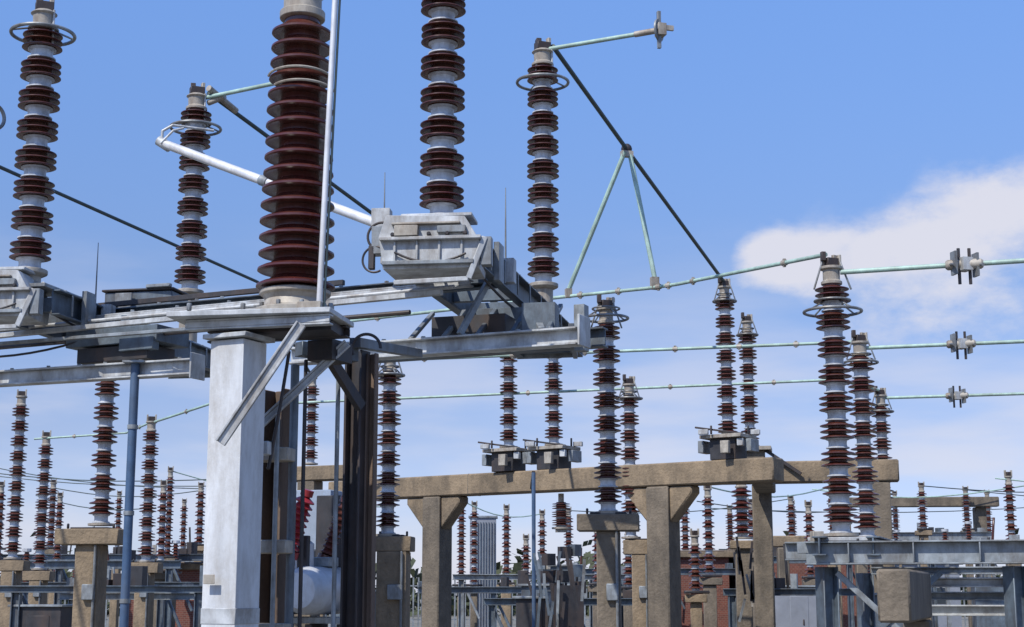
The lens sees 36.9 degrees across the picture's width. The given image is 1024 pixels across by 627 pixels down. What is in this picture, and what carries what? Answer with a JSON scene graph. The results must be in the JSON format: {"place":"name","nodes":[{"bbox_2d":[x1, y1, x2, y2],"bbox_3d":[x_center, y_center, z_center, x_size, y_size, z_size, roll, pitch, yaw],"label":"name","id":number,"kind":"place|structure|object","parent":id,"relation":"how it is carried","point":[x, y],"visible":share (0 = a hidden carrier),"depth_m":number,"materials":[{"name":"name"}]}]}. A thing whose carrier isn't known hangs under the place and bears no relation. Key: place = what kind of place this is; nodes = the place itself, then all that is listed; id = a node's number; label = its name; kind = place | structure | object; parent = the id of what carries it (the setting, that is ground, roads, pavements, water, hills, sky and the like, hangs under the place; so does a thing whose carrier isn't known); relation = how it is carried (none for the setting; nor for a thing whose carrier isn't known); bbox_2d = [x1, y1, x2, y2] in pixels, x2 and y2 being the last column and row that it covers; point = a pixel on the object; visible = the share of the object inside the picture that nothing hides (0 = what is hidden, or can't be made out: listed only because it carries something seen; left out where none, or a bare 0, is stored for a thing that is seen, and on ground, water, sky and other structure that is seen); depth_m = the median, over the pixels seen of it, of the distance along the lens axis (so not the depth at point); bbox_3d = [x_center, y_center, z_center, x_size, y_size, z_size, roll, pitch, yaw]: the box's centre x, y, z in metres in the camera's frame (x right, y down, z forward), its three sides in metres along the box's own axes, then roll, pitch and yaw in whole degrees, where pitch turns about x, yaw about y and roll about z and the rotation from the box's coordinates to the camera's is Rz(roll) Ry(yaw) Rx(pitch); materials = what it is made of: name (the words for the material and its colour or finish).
{"place":"outdoors","nodes":[
{"label":"outdoors","id":0,"kind":"place"},
{"bbox_2d":[0,357,189,386],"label":"platform beam","id":1,"kind":"structure","parent":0,"point":[106,371],"depth_m":14.69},
{"bbox_2d":[155,124,391,245],"bbox_3d":[-2.179,-1.181,14.280,3.114,1.695,0.474,-8,-13,37],"label":"disconnector arm","id":2,"kind":"object","parent":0,"point":[377,217],"visible":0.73,"depth_m":14.43},
{"bbox_2d":[66,279,589,380],"bbox_3d":[-2.472,0.360,15.024,6.434,0.788,4.715,0,-10,0],"label":"platform hanger frame","id":3,"kind":"object","parent":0,"point":[473,320],"visible":0.61,"depth_m":14.22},
{"bbox_2d":[0,327,185,345],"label":"platform rail","id":4,"kind":"object","parent":3,"relation":"attached to","point":[119,334],"visible":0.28,"depth_m":14.35,"materials":[{"name":"metal"}]},
{"bbox_2d":[0,0,221,378],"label":"disconnector switch","id":5,"kind":"object","parent":3,"relation":"on","point":[28,297],"visible":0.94,"depth_m":14.83,"materials":[{"name":"ceramic"}]},
{"bbox_2d":[102,283,187,307],"bbox_3d":[-4.105,-0.124,17.176,0.860,0.310,0.548,-2,-11,11],"label":"switch drive box","id":6,"kind":"object","parent":5,"relation":"attached to","point":[155,290],"visible":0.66,"depth_m":16.97,"materials":[{"name":"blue metal"}]},
{"bbox_2d":[0,289,442,338],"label":"platform rail","id":7,"kind":"object","parent":3,"relation":"attached to","point":[391,297],"visible":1,"depth_m":14.32,"materials":[{"name":"metal"}]},
{"bbox_2d":[0,285,454,357],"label":"steel beam","id":8,"kind":"structure","parent":3,"relation":"attached to","point":[380,314],"depth_m":14.37,"materials":[{"name":"metal"}]},
{"bbox_2d":[10,280,473,330],"bbox_3d":[-3.475,-0.011,14.816,6.869,0.103,0.070,-5,-11,24],"label":"platform rail","id":9,"kind":"object","parent":3,"relation":"on","point":[463,284],"visible":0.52,"depth_m":14.28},
{"bbox_2d":[0,281,496,332],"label":"platform rail","id":10,"kind":"object","parent":3,"relation":"attached to","point":[222,299],"visible":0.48,"depth_m":14.90,"materials":[{"name":"grey metal"}]},
{"bbox_2d":[98,280,344,306],"bbox_3d":[-4.100,-0.086,15.516,5.350,0.130,0.050,-4,-11,20],"label":"platform rail","id":11,"kind":"object","parent":10,"relation":"on","point":[238,292],"visible":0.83,"depth_m":15.15,"materials":[{"name":"metal"}]},
{"bbox_2d":[289,326,581,365],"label":"platform beam","id":12,"kind":"structure","parent":3,"relation":"attached to","point":[517,340],"depth_m":13.11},
{"bbox_2d":[361,0,582,358],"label":"disconnector switch","id":13,"kind":"object","parent":3,"relation":"on","point":[441,242],"visible":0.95,"depth_m":13.20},
{"bbox_2d":[549,11,673,50],"bbox_3d":[1.131,-3.137,17.688,1.582,0.440,0.260,-7,-12,34],"label":"contact arm","id":14,"kind":"object","parent":13,"relation":"attached to","point":[660,29],"visible":1,"depth_m":17.41},
{"bbox_2d":[379,326,607,362],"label":"platform beam","id":15,"kind":"structure","parent":3,"relation":"attached to","point":[597,337],"depth_m":14.18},
{"bbox_2d":[468,516,497,626],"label":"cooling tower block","id":16,"kind":"structure","parent":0,"point":[486,548],"depth_m":49.93,"materials":[{"name":"grey metal"}]},
{"bbox_2d":[0,0,1023,592],"label":"sky","id":17,"kind":"structure","parent":0,"point":[868,133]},
{"bbox_2d":[106,593,968,626],"bbox_3d":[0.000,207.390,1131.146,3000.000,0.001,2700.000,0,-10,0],"label":"ground","id":18,"kind":"structure","parent":0,"point":[514,621],"depth_m":90.19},
{"bbox_2d":[0,557,29,626],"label":"concrete pedestal","id":19,"kind":"object","parent":18,"relation":"on","point":[11,570],"visible":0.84,"depth_m":29.42,"materials":[{"name":"concrete"}]},
{"bbox_2d":[3,389,29,558],"bbox_3d":[-9.660,3.123,29.924,0.336,3.310,0.331,0,-10,0],"label":"post insulator","id":20,"kind":"object","parent":19,"relation":"on","point":[17,475],"visible":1,"depth_m":29.84,"materials":[{"name":"brown ceramic"}]},
{"bbox_2d":[22,568,55,603],"bbox_3d":[-10.043,6.484,32.336,0.600,2.210,0.381,-1,-10,6],"label":"concrete pedestal","id":21,"kind":"object","parent":18,"relation":"on","point":[38,577],"visible":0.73,"depth_m":32.36,"materials":[{"name":"concrete"}]},
{"bbox_2d":[31,430,53,569],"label":"post insulator","id":22,"kind":"object","parent":21,"relation":"on","point":[43,494],"visible":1,"depth_m":32.73,"materials":[{"name":"brown ceramic"}]},
{"bbox_2d":[7,604,72,626],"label":"control cubicle","id":23,"kind":"object","parent":18,"relation":"on","point":[45,615],"visible":0.84,"depth_m":26.20,"materials":[{"name":"metal"}]},
{"bbox_2d":[44,547,60,603],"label":"concrete pedestal","id":24,"kind":"object","parent":18,"relation":"on","point":[50,550],"visible":0.12,"depth_m":49.22,"materials":[{"name":"concrete"}]},
{"bbox_2d":[45,479,57,546],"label":"post insulator","id":25,"kind":"object","parent":24,"relation":"on","point":[52,512],"visible":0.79,"depth_m":49.55,"materials":[{"name":"brown ceramic"}]},
{"bbox_2d":[0,468,1023,517],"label":"distant wires","id":26,"kind":"object","parent":25,"relation":"attached to","point":[978,491],"visible":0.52,"depth_m":49.77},
{"bbox_2d":[54,523,123,626],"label":"concrete pedestal","id":27,"kind":"object","parent":18,"relation":"on","point":[90,575],"visible":0.97,"depth_m":19.57,"materials":[{"name":"concrete"}]},
{"bbox_2d":[88,381,119,525],"bbox_3d":[-5.320,1.484,20.058,0.514,2.565,0.514,0,-10,0],"label":"post insulator","id":28,"kind":"object","parent":27,"relation":"on","point":[103,465],"visible":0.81,"depth_m":19.92,"materials":[{"name":"brown ceramic"}]},
{"bbox_2d":[0,566,202,626],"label":"steel bus support frame","id":29,"kind":"object","parent":18,"relation":"on","point":[138,579],"visible":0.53,"depth_m":26.23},
{"bbox_2d":[1,527,203,560],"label":"steel bus support frame","id":30,"kind":"object","parent":18,"relation":"on","point":[189,553],"visible":0.37,"depth_m":45.21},
{"bbox_2d":[30,526,192,626],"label":"steel bus support frame","id":31,"kind":"object","parent":18,"relation":"on","point":[170,567],"visible":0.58,"depth_m":37.14,"materials":[{"name":"metal"}]},
{"bbox_2d":[58,578,193,603],"bbox_3d":[-5.873,6.030,30.349,6.244,2.393,0.624,-1,-10,4],"label":"steel bus support frame","id":32,"kind":"object","parent":18,"relation":"on","point":[157,596],"visible":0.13,"depth_m":30.32,"materials":[{"name":"metal"}]},
{"bbox_2d":[119,360,145,626],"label":"blue support pole","id":33,"kind":"object","parent":18,"relation":"on","point":[128,513],"visible":1,"depth_m":14.20,"materials":[{"name":"metal"}]},
{"bbox_2d":[131,559,162,626],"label":"concrete pedestal","id":34,"kind":"object","parent":18,"relation":"on","point":[143,612],"visible":0.76,"depth_m":29.35,"materials":[{"name":"concrete"}]},
{"bbox_2d":[137,414,158,561],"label":"post insulator","id":35,"kind":"object","parent":34,"relation":"on","point":[148,497],"visible":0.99,"depth_m":29.79,"materials":[{"name":"brown ceramic"}]},
{"bbox_2d":[21,566,293,626],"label":"steel bus support frame","id":36,"kind":"object","parent":18,"relation":"on","point":[160,613],"visible":0.08,"depth_m":35.18,"materials":[{"name":"metal"}]},
{"bbox_2d":[153,570,165,626],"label":"concrete pedestal","id":37,"kind":"object","parent":18,"relation":"on","point":[159,577],"visible":0.3,"depth_m":37.24,"materials":[{"name":"concrete"}]},
{"bbox_2d":[155,480,168,560],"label":"post insulator","id":38,"kind":"object","parent":37,"relation":"on","point":[162,521],"visible":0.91,"depth_m":37.62,"materials":[{"name":"brown ceramic"}]},
{"bbox_2d":[121,562,202,626],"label":"brick building","id":39,"kind":"structure","parent":18,"relation":"on","point":[190,573],"depth_m":45.20,"materials":[{"name":"brick"}]},
{"bbox_2d":[156,556,178,569],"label":"concrete pedestal","id":40,"kind":"object","parent":18,"relation":"on","point":[169,558],"visible":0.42,"depth_m":44.25,"materials":[{"name":"concrete"}]},
{"bbox_2d":[164,466,174,555],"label":"post insulator","id":41,"kind":"object","parent":40,"relation":"on","point":[169,503],"visible":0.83,"depth_m":44.62,"materials":[{"name":"brown ceramic"}]},
{"bbox_2d":[194,544,203,561],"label":"concrete pedestal","id":42,"kind":"object","parent":18,"relation":"on","point":[200,548],"visible":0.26,"depth_m":49.25,"materials":[{"name":"concrete"}]},
{"bbox_2d":[194,482,205,543],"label":"post insulator","id":43,"kind":"object","parent":42,"relation":"on","point":[200,506],"visible":0.94,"depth_m":49.56,"materials":[{"name":"brown ceramic"}]},
{"bbox_2d":[166,301,422,626],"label":"breaker support stand","id":44,"kind":"object","parent":18,"relation":"on","point":[249,535],"visible":1,"depth_m":10.21,"materials":[{"name":"metal"}]},
{"bbox_2d":[255,0,340,308],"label":"circuit breaker pole","id":45,"kind":"object","parent":44,"relation":"on","point":[298,205],"visible":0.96,"depth_m":10.20,"materials":[{"name":"ceramic"}]},
{"bbox_2d":[293,489,341,626],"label":"tank circuit breaker","id":46,"kind":"object","parent":18,"relation":"on","point":[317,568],"visible":0.45,"depth_m":19.30,"materials":[{"name":"paint"}]},
{"bbox_2d":[294,465,342,626],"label":"concrete portal frame","id":47,"kind":"object","parent":18,"relation":"on","point":[315,476],"visible":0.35,"depth_m":31.62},
{"bbox_2d":[306,378,319,464],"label":"post insulator","id":48,"kind":"object","parent":47,"relation":"on","point":[311,427],"visible":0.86,"depth_m":32.02,"materials":[{"name":"brown ceramic"}]},
{"bbox_2d":[0,165,309,372],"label":"overhead conductor","id":49,"kind":"object","parent":48,"relation":"attached to","point":[7,170],"visible":0.59,"depth_m":23.16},
{"bbox_2d":[376,531,414,626],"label":"concrete pedestal","id":50,"kind":"object","parent":18,"relation":"on","point":[393,569],"visible":0.97,"depth_m":20.50,"materials":[{"name":"concrete"}]},
{"bbox_2d":[376,362,404,535],"bbox_3d":[-1.690,1.737,21.028,0.434,2.615,0.434,0,-10,0],"label":"post insulator","id":51,"kind":"object","parent":50,"relation":"on","point":[390,375],"visible":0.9,"depth_m":20.93,"materials":[{"name":"brown ceramic"}]},
{"bbox_2d":[470,584,482,626],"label":"concrete pedestal","id":52,"kind":"object","parent":18,"relation":"on","point":[473,617],"visible":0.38,"depth_m":45.08,"materials":[{"name":"concrete"}]},
{"bbox_2d":[469,501,478,583],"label":"post insulator","id":53,"kind":"object","parent":52,"relation":"on","point":[474,541],"visible":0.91,"depth_m":45.45,"materials":[{"name":"brown ceramic"}]},
{"bbox_2d":[418,570,537,626],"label":"steel bus support frame","id":54,"kind":"object","parent":18,"relation":"on","point":[503,588],"visible":0.45,"depth_m":37.22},
{"bbox_2d":[496,582,515,626],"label":"concrete pedestal","id":55,"kind":"object","parent":18,"relation":"on","point":[507,609],"visible":0.51,"depth_m":44.06,"materials":[{"name":"concrete"}]},
{"bbox_2d":[502,504,510,584],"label":"post insulator","id":56,"kind":"object","parent":55,"relation":"on","point":[506,546],"visible":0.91,"depth_m":44.46,"materials":[{"name":"brown ceramic"}]},
{"bbox_2d":[0,528,1018,616],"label":"distant trees","id":57,"kind":"object","parent":18,"relation":"on","point":[517,566],"visible":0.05,"depth_m":111.84,"materials":[{"name":"green plant"}]},
{"bbox_2d":[64,577,967,626],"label":"palisade fence","id":58,"kind":"object","parent":18,"relation":"on","point":[585,619],"depth_m":73.62,"materials":[{"name":"metal"}]},
{"bbox_2d":[512,596,552,626],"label":"control cubicle","id":59,"kind":"object","parent":18,"relation":"on","point":[523,611],"visible":0.7,"depth_m":23.27,"materials":[{"name":"metal"}]},
{"bbox_2d":[452,556,625,626],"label":"steel bus support frame","id":60,"kind":"object","parent":18,"relation":"on","point":[460,578],"visible":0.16,"depth_m":41.24,"materials":[{"name":"metal"}]},
{"bbox_2d":[525,471,585,626],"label":"operating linkage","id":61,"kind":"object","parent":18,"relation":"on","point":[566,603],"visible":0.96,"depth_m":23.01,"materials":[{"name":"metal"}]},
{"bbox_2d":[328,426,783,626],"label":"concrete portal frame","id":62,"kind":"object","parent":18,"relation":"on","point":[663,497],"visible":0.98,"depth_m":26.24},
{"bbox_2d":[499,357,517,447],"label":"post insulator","id":63,"kind":"object","parent":62,"relation":"on","point":[508,404],"visible":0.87,"depth_m":27.58,"materials":[{"name":"brown ceramic"}]},
{"bbox_2d":[544,358,562,445],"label":"post insulator","id":64,"kind":"object","parent":62,"relation":"on","point":[553,385],"visible":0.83,"depth_m":27.13,"materials":[{"name":"brown ceramic"}]},
{"bbox_2d":[206,85,370,213],"bbox_3d":[-1.484,-1.092,23.011,0.133,1.793,10.130,-5,-11,26],"label":"overhead conductor","id":65,"kind":"object","parent":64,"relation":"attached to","point":[229,106],"visible":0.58,"depth_m":19.47,"materials":[{"name":"metal"}]},
{"bbox_2d":[712,278,737,433],"bbox_3d":[3.530,0.741,25.275,0.414,2.735,0.414,0,-10,0],"label":"post insulator","id":66,"kind":"object","parent":62,"relation":"on","point":[723,301],"visible":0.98,"depth_m":25.21,"materials":[{"name":"brown ceramic"}]},
{"bbox_2d":[551,44,724,297],"bbox_3d":[1.703,-1.235,21.761,1.384,2.496,8.355,-3,-11,16],"label":"overhead conductor","id":67,"kind":"object","parent":66,"relation":"attached to","point":[626,151],"visible":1,"depth_m":20.51,"materials":[{"name":"metal"}]},
{"bbox_2d":[735,536,774,621],"bbox_3d":[4.549,4.970,28.572,0.721,1.814,0.040,0,-10,0],"label":"operating linkage","id":68,"kind":"object","parent":62,"relation":"attached to","point":[750,582],"visible":0.49,"depth_m":28.57,"materials":[{"name":"metal"}]},
{"bbox_2d":[483,589,631,626],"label":"steel bus support frame","id":69,"kind":"object","parent":18,"relation":"on","point":[626,599],"visible":0.3,"depth_m":32.33,"materials":[{"name":"grey metal"}]},
{"bbox_2d":[577,508,639,626],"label":"concrete pedestal","id":70,"kind":"object","parent":18,"relation":"on","point":[607,528],"visible":1,"depth_m":18.22,"materials":[{"name":"concrete"}]},
{"bbox_2d":[589,294,628,513],"bbox_3d":[1.160,1.096,18.706,0.574,2.685,0.574,0,-10,0],"label":"post insulator","id":71,"kind":"object","parent":70,"relation":"on","point":[607,407],"visible":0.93,"depth_m":18.61,"materials":[{"name":"brown ceramic"}]},
{"bbox_2d":[623,538,647,626],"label":"concrete pedestal","id":72,"kind":"object","parent":18,"relation":"on","point":[636,548],"visible":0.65,"depth_m":25.48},
{"bbox_2d":[616,374,642,538],"bbox_3d":[2.000,2.415,25.987,0.474,2.775,0.474,0,-10,0],"label":"post insulator","id":73,"kind":"object","parent":72,"relation":"on","point":[629,398],"visible":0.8,"depth_m":25.98,"materials":[{"name":"brown ceramic"}]},
{"bbox_2d":[299,379,879,403],"bbox_3d":[0.671,1.426,27.655,11.862,0.314,0.914,-1,-10,5],"label":"bus tube","id":74,"kind":"object","parent":73,"relation":"on","point":[669,387],"visible":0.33,"depth_m":27.50,"materials":[{"name":"metal"}]},
{"bbox_2d":[684,591,709,626],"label":"concrete pedestal","id":75,"kind":"object","parent":18,"relation":"on","point":[695,599],"visible":1,"depth_m":29.80,"materials":[{"name":"concrete"}]},
{"bbox_2d":[688,528,702,590],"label":"post insulator","id":76,"kind":"object","parent":75,"relation":"on","point":[695,564],"visible":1,"depth_m":30.05,"materials":[{"name":"brown ceramic"}]},
{"bbox_2d":[680,550,732,626],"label":"brick building","id":77,"kind":"structure","parent":18,"relation":"on","point":[721,557],"depth_m":47.26,"materials":[{"name":"brick"}]},
{"bbox_2d":[699,574,722,626],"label":"concrete pedestal","id":78,"kind":"object","parent":18,"relation":"on","point":[710,608],"visible":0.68,"depth_m":33.28,"materials":[{"name":"concrete"}]},
{"bbox_2d":[702,485,715,577],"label":"post insulator","id":79,"kind":"object","parent":78,"relation":"on","point":[708,526],"visible":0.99,"depth_m":33.62,"materials":[{"name":"brown ceramic"}]},
{"bbox_2d":[729,540,752,626],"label":"concrete pedestal","id":80,"kind":"object","parent":18,"relation":"on","point":[747,614],"visible":0.66,"depth_m":29.40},
{"bbox_2d":[731,485,752,538],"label":"post insulator","id":81,"kind":"object","parent":80,"relation":"on","point":[741,507],"visible":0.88,"depth_m":29.68,"materials":[{"name":"red ceramic"}]},
{"bbox_2d":[723,544,856,626],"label":"steel bus support frame","id":82,"kind":"object","parent":18,"relation":"on","point":[781,590],"visible":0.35,"depth_m":30.39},
{"bbox_2d":[724,549,856,626],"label":"brick building","id":83,"kind":"structure","parent":18,"relation":"on","point":[798,569],"depth_m":44.38,"materials":[{"name":"brick"}]},
{"bbox_2d":[775,585,816,626],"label":"control cubicle","id":84,"kind":"object","parent":18,"relation":"on","point":[795,611],"visible":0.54,"depth_m":32.10,"materials":[{"name":"metal"}]},
{"bbox_2d":[733,446,898,626],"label":"concrete portal frame","id":85,"kind":"object","parent":18,"relation":"on","point":[809,472],"visible":0.59,"depth_m":27.00,"materials":[{"name":"concrete"}]},
{"bbox_2d":[736,312,759,445],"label":"post insulator","id":86,"kind":"object","parent":85,"relation":"on","point":[747,335],"visible":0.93,"depth_m":27.68,"materials":[{"name":"brown ceramic"}]},
{"bbox_2d":[773,536,867,626],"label":"concrete bus gantry","id":87,"kind":"object","parent":18,"relation":"on","point":[778,541],"visible":0.11,"depth_m":41.16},
{"bbox_2d":[773,547,944,626],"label":"steel bus support frame","id":88,"kind":"object","parent":18,"relation":"on","point":[850,574],"visible":0.08,"depth_m":42.95,"materials":[{"name":"metal"}]},
{"bbox_2d":[784,531,1023,626],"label":"steel support gantry","id":89,"kind":"object","parent":18,"relation":"on","point":[818,548],"visible":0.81,"depth_m":15.90,"materials":[{"name":"metal"}]},
{"bbox_2d":[802,251,862,536],"bbox_3d":[3.510,0.854,16.615,0.654,3.095,0.654,0,-10,0],"label":"post insulator","id":90,"kind":"object","parent":89,"relation":"on","point":[831,296],"visible":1,"depth_m":16.53,"materials":[{"name":"brown ceramic"}]},
{"bbox_2d":[350,253,827,321],"bbox_3d":[0.789,-0.209,20.091,8.333,0.326,1.091,-10,-14,42],"label":"bus tube","id":91,"kind":"object","parent":90,"relation":"on","point":[784,262],"visible":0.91,"depth_m":19.69,"materials":[{"name":"metal"}]},
{"bbox_2d":[840,248,1023,283],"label":"bus tube","id":92,"kind":"object","parent":90,"relation":"attached to","point":[970,264],"visible":1,"depth_m":16.37,"materials":[{"name":"metal"}]},
{"bbox_2d":[844,330,880,536],"bbox_3d":[4.940,1.689,21.545,0.514,2.935,0.514,0,-10,0],"label":"post insulator","id":93,"kind":"object","parent":89,"relation":"on","point":[859,364],"visible":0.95,"depth_m":21.47,"materials":[{"name":"brown ceramic"}]},
{"bbox_2d":[422,340,850,361],"bbox_3d":[1.650,0.552,22.540,6.682,0.113,0.067,-2,-11,13],"label":"bus tube","id":94,"kind":"object","parent":93,"relation":"on","point":[739,346],"visible":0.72,"depth_m":22.28,"materials":[{"name":"metal"}]},
{"bbox_2d":[866,331,1023,358],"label":"bus tube","id":95,"kind":"object","parent":93,"relation":"attached to","point":[956,344],"visible":1,"depth_m":21.36,"materials":[{"name":"metal"}]},
{"bbox_2d":[870,386,895,539],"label":"post insulator","id":96,"kind":"object","parent":89,"relation":"on","point":[881,410],"visible":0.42,"depth_m":27.49,"materials":[{"name":"brown ceramic"}]},
{"bbox_2d":[885,386,1023,407],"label":"bus tube","id":97,"kind":"object","parent":96,"relation":"attached to","point":[951,395],"visible":1,"depth_m":27.30,"materials":[{"name":"metal"}]},
{"bbox_2d":[828,497,998,576],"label":"concrete bus gantry","id":98,"kind":"object","parent":18,"relation":"on","point":[979,505],"visible":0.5,"depth_m":55.16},
{"bbox_2d":[853,522,996,576],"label":"steel bus support frame","id":99,"kind":"object","parent":18,"relation":"on","point":[979,533],"visible":0.2,"depth_m":51.16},
{"bbox_2d":[971,587,1005,626],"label":"control cubicle","id":100,"kind":"object","parent":18,"relation":"on","point":[988,621],"visible":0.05,"depth_m":29.22,"materials":[{"name":"grey metal"}]},
{"bbox_2d":[1006,564,1020,565],"bbox_3d":[11.300,6.538,34.369,0.576,2.829,0.480,0,-10,0],"label":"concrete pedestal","id":101,"kind":"object","parent":18,"relation":"on","point":[1013,564],"depth_m":34.41,"materials":[{"name":"concrete"}]},
{"bbox_2d":[1003,470,1017,539],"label":"post insulator","id":102,"kind":"object","parent":101,"relation":"on","point":[1009,500],"visible":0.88,"depth_m":34.72,"materials":[{"name":"brown ceramic"}]},
{"bbox_2d":[876,569,931,626],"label":"concrete bracket beam","id":103,"kind":"structure","parent":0,"point":[904,597],"depth_m":12.72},
{"bbox_2d":[902,564,961,626],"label":"walls","id":104,"kind":"structure","parent":0,"point":[956,621],"depth_m":64.84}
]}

